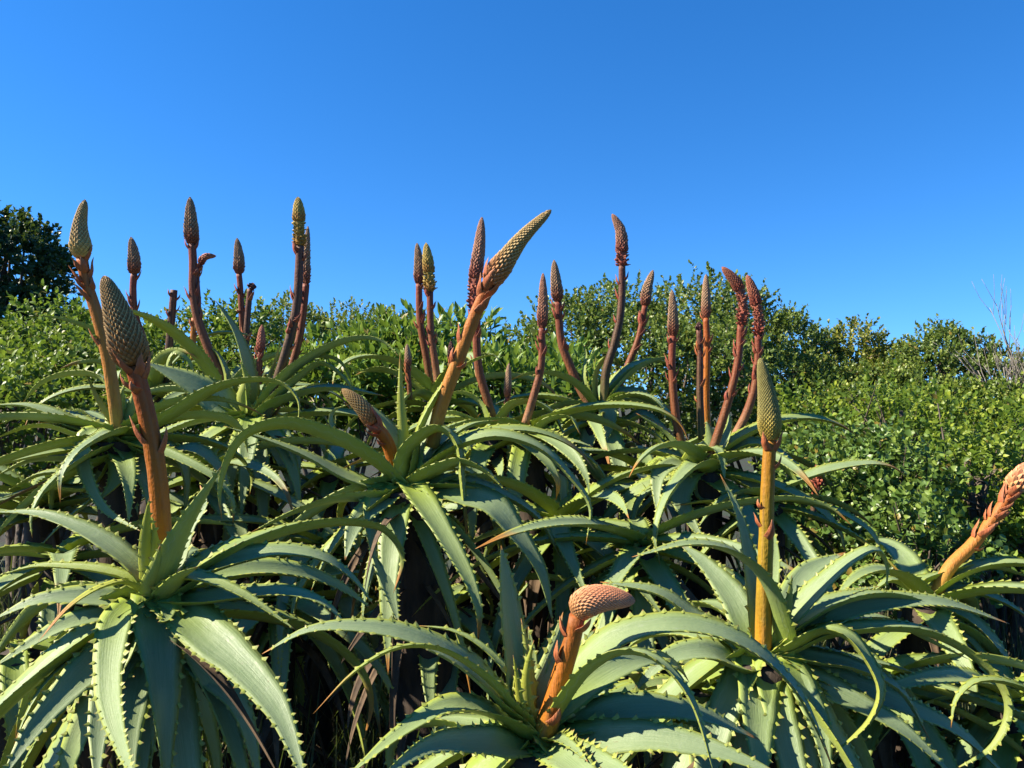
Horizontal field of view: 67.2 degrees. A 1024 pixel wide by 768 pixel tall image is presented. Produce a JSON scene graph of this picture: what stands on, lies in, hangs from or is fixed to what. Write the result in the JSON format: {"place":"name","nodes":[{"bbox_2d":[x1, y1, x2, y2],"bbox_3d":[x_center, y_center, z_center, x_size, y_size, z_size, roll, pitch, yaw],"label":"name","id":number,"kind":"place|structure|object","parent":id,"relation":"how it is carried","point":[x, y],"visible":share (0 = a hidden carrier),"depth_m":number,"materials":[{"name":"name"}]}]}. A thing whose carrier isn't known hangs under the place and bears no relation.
{"place":"outdoors","nodes":[
{"label":"outdoors","id":0,"kind":"place"},
{"bbox_2d":[0,398,987,644],"bbox_3d":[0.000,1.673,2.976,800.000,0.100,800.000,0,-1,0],"label":"ground","id":1,"kind":"structure","parent":0,"point":[370,470],"depth_m":12.99,"materials":[{"name":"soil"}]},
{"bbox_2d":[0,200,81,559],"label":"dark tree","id":2,"kind":"object","parent":1,"relation":"on","point":[54,259],"visible":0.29,"depth_m":7.36,"materials":[{"name":"green plant"}]},
{"bbox_2d":[0,631,91,767],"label":"aloe plant","id":3,"kind":"object","parent":1,"relation":"on","point":[14,668],"visible":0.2,"depth_m":1.32,"materials":[{"name":"green plant"}]},
{"bbox_2d":[0,464,200,639],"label":"aloe plant","id":4,"kind":"object","parent":1,"relation":"on","point":[42,530],"visible":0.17,"depth_m":1.93,"materials":[{"name":"green plant"}]},
{"bbox_2d":[0,279,203,647],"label":"glossy shrub","id":5,"kind":"object","parent":1,"relation":"on","point":[19,374],"visible":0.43,"depth_m":3.38,"materials":[{"name":"green plant"}]},
{"bbox_2d":[0,513,232,767],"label":"aloe plant","id":6,"kind":"object","parent":1,"relation":"on","point":[49,578],"visible":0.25,"depth_m":1.56,"materials":[{"name":"green plant"}]},
{"bbox_2d":[25,237,256,513],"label":"aloe plant","id":7,"kind":"object","parent":1,"relation":"on","point":[155,377],"visible":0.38,"depth_m":2.69,"materials":[{"name":"green plant"}]},
{"bbox_2d":[0,199,300,767],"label":"aloe plant","id":8,"kind":"object","parent":1,"relation":"on","point":[104,450],"visible":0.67,"depth_m":1.71,"materials":[{"name":"green plant"}]},
{"bbox_2d":[25,288,286,541],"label":"glossy shrub","id":9,"kind":"object","parent":1,"relation":"on","point":[219,345],"visible":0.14,"depth_m":4.58,"materials":[{"name":"green plant"}]},
{"bbox_2d":[38,422,360,767],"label":"aloe plant","id":10,"kind":"object","parent":1,"relation":"on","point":[210,535],"visible":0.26,"depth_m":2.05,"materials":[{"name":"green plant"}]},
{"bbox_2d":[0,276,405,767],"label":"aloe plant","id":11,"kind":"object","parent":1,"relation":"on","point":[151,657],"visible":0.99,"depth_m":1.05,"materials":[{"name":"green plant"}]},
{"bbox_2d":[131,197,349,548],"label":"aloe plant","id":12,"kind":"object","parent":1,"relation":"on","point":[211,362],"visible":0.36,"depth_m":2.59,"materials":[{"name":"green plant"}]},
{"bbox_2d":[176,238,336,541],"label":"aloe plant","id":13,"kind":"object","parent":1,"relation":"on","point":[244,313],"visible":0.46,"depth_m":2.85,"materials":[{"name":"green plant"}]},
{"bbox_2d":[126,197,409,764],"bbox_3d":[-0.722,0.543,2.296,0.806,2.184,0.661,0,-1,31],"label":"aloe plant","id":14,"kind":"object","parent":1,"relation":"on","point":[267,400],"visible":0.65,"depth_m":2.24,"materials":[{"name":"green plant"}]},
{"bbox_2d":[139,513,442,767],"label":"aloe plant","id":15,"kind":"object","parent":1,"relation":"on","point":[318,539],"visible":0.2,"depth_m":2.01,"materials":[{"name":"green plant"}]},
{"bbox_2d":[256,445,382,763],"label":"aloe plant","id":16,"kind":"object","parent":1,"relation":"on","point":[325,482],"visible":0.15,"depth_m":2.38,"materials":[{"name":"green plant"}]},
{"bbox_2d":[212,570,445,767],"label":"aloe plant","id":17,"kind":"object","parent":1,"relation":"on","point":[262,635],"visible":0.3,"depth_m":1.76,"materials":[{"name":"green plant"}]},
{"bbox_2d":[209,290,453,528],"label":"hedge shrub","id":18,"kind":"object","parent":1,"relation":"on","point":[320,319],"visible":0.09,"depth_m":6.54,"materials":[{"name":"green plant"}]},
{"bbox_2d":[232,298,504,598],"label":"long leaved shrub","id":19,"kind":"object","parent":1,"relation":"on","point":[393,331],"visible":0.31,"depth_m":4.04,"materials":[{"name":"green plant"}]},
{"bbox_2d":[217,209,594,767],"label":"aloe plant","id":20,"kind":"object","parent":1,"relation":"on","point":[404,496],"visible":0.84,"depth_m":1.66,"materials":[{"name":"green plant"}]},
{"bbox_2d":[332,243,555,559],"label":"aloe plant","id":21,"kind":"object","parent":1,"relation":"on","point":[426,384],"visible":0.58,"depth_m":2.65,"materials":[{"name":"green plant"}]},
{"bbox_2d":[343,572,579,767],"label":"aloe plant","id":22,"kind":"object","parent":1,"relation":"on","point":[428,668],"visible":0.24,"depth_m":1.78,"materials":[{"name":"green plant"}]},
{"bbox_2d":[343,438,591,763],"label":"aloe plant","id":23,"kind":"object","parent":1,"relation":"on","point":[497,463],"visible":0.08,"depth_m":2.18,"materials":[{"name":"green plant"}]},
{"bbox_2d":[379,301,626,648],"bbox_3d":[-0.022,0.590,4.171,1.314,2.161,1.586,0,-1,0],"label":"long leaved shrub","id":24,"kind":"object","parent":1,"relation":"on","point":[518,357],"visible":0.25,"depth_m":3.81,"materials":[{"name":"green plant"}]},
{"bbox_2d":[381,217,640,702],"bbox_3d":[0.001,0.584,2.183,0.744,2.099,0.595,0,-1,0],"label":"aloe plant","id":25,"kind":"object","parent":1,"relation":"on","point":[476,453],"visible":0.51,"depth_m":2.14,"materials":[{"name":"green plant"}]},
{"bbox_2d":[0,513,1023,767],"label":"undergrowth","id":26,"kind":"object","parent":1,"relation":"on","point":[354,755],"visible":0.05,"depth_m":2.13,"materials":[{"name":"plant"}]},
{"bbox_2d":[262,546,832,767],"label":"aloe plant","id":27,"kind":"object","parent":1,"relation":"on","point":[552,709],"visible":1,"depth_m":0.92,"materials":[{"name":"green plant"}]},
{"bbox_2d":[441,273,688,678],"bbox_3d":[0.089,0.668,2.124,0.755,1.940,0.558,0,-1,0],"label":"aloe plant","id":28,"kind":"object","parent":1,"relation":"on","point":[524,465],"visible":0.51,"depth_m":2.06,"materials":[{"name":"green plant"}]},
{"bbox_2d":[436,459,696,699],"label":"aloe plant","id":29,"kind":"object","parent":1,"relation":"on","point":[570,562],"visible":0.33,"depth_m":1.88,"materials":[{"name":"green plant"}]},
{"bbox_2d":[478,214,682,633],"bbox_3d":[0.261,0.521,2.766,0.673,2.244,0.654,-1,-1,40],"label":"aloe plant","id":30,"kind":"object","parent":1,"relation":"on","point":[597,435],"visible":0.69,"depth_m":2.72,"materials":[{"name":"green plant"}]},
{"bbox_2d":[416,494,852,767],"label":"aloe plant","id":31,"kind":"object","parent":1,"relation":"on","point":[633,540],"visible":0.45,"depth_m":1.69,"materials":[{"name":"green plant"}]},
{"bbox_2d":[486,259,801,550],"bbox_3d":[0.970,0.325,6.026,2.395,2.752,2.121,0,-1,0],"label":"round shrub","id":32,"kind":"object","parent":1,"relation":"on","point":[591,317],"visible":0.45,"depth_m":5.72,"materials":[{"name":"green plant"}]},
{"bbox_2d":[546,424,793,767],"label":"aloe plant","id":33,"kind":"object","parent":1,"relation":"on","point":[649,512],"visible":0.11,"depth_m":2.31,"materials":[{"name":"green plant"}]},
{"bbox_2d":[575,267,856,648],"bbox_3d":[0.578,0.656,2.030,0.810,1.948,0.835,0,-1,0],"label":"aloe plant","id":34,"kind":"object","parent":1,"relation":"on","point":[712,454],"visible":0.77,"depth_m":2.02,"materials":[{"name":"green plant"}]},
{"bbox_2d":[598,650,911,767],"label":"aloe plant","id":35,"kind":"object","parent":1,"relation":"on","point":[703,690],"visible":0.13,"depth_m":1.42,"materials":[{"name":"green plant"}]},
{"bbox_2d":[659,274,874,572],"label":"round shrub","id":36,"kind":"object","parent":1,"relation":"on","point":[780,327],"visible":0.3,"depth_m":6.75,"materials":[{"name":"green plant"}]},
{"bbox_2d":[677,459,906,648],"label":"aloe plant","id":37,"kind":"object","parent":1,"relation":"on","point":[788,528],"visible":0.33,"depth_m":1.96,"materials":[{"name":"green plant"}]},
{"bbox_2d":[602,358,1014,767],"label":"aloe plant","id":38,"kind":"object","parent":1,"relation":"on","point":[794,617],"visible":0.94,"depth_m":1.19,"materials":[{"name":"green plant"}]},
{"bbox_2d":[772,313,925,395],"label":"olive shrub","id":39,"kind":"object","parent":1,"relation":"on","point":[870,353],"visible":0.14,"depth_m":7.05,"materials":[{"name":"green plant"}]},
{"bbox_2d":[732,366,1023,614],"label":"scrub","id":40,"kind":"object","parent":1,"relation":"on","point":[983,388],"visible":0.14,"depth_m":5.54,"materials":[{"name":"green plant"}]},
{"bbox_2d":[754,412,1017,759],"bbox_3d":[1.286,0.882,2.868,0.870,1.547,1.364,0,-1,23],"label":"round leaved shrub","id":41,"kind":"object","parent":1,"relation":"on","point":[921,521],"visible":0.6,"depth_m":2.66,"materials":[{"name":"green plant"}]},
{"bbox_2d":[748,359,1023,585],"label":"lime scrub","id":42,"kind":"object","parent":1,"relation":"on","point":[917,409],"visible":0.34,"depth_m":4.21,"materials":[{"name":"green plant"}]},
{"bbox_2d":[813,463,1023,767],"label":"aloe plant","id":43,"kind":"object","parent":1,"relation":"on","point":[914,573],"visible":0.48,"depth_m":1.62,"materials":[{"name":"green plant"}]},
{"bbox_2d":[832,637,1023,767],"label":"aloe plant","id":44,"kind":"object","parent":1,"relation":"on","point":[883,755],"visible":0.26,"depth_m":1.43,"materials":[{"name":"green plant"}]},
{"bbox_2d":[834,313,1023,399],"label":"round shrub","id":45,"kind":"object","parent":1,"relation":"on","point":[912,363],"visible":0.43,"depth_m":6.39,"materials":[{"name":"green plant"}]},
{"bbox_2d":[872,643,1023,767],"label":"aloe plant","id":46,"kind":"object","parent":1,"relation":"on","point":[1005,754],"visible":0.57,"depth_m":1.42,"materials":[{"name":"green plant"}]},
{"bbox_2d":[896,378,1023,675],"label":"lime scrub","id":47,"kind":"object","parent":1,"relation":"on","point":[987,473],"visible":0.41,"depth_m":2.97,"materials":[{"name":"green plant"}]},
{"bbox_2d":[933,274,1023,399],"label":"bare shrub","id":48,"kind":"object","parent":1,"relation":"on","point":[1010,363],"visible":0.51,"depth_m":6.05,"materials":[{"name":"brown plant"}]},
{"bbox_2d":[0,0,1023,397],"label":"sky","id":49,"kind":"structure","parent":0,"point":[852,157],"materials":[{"name":"blue"}]}
]}

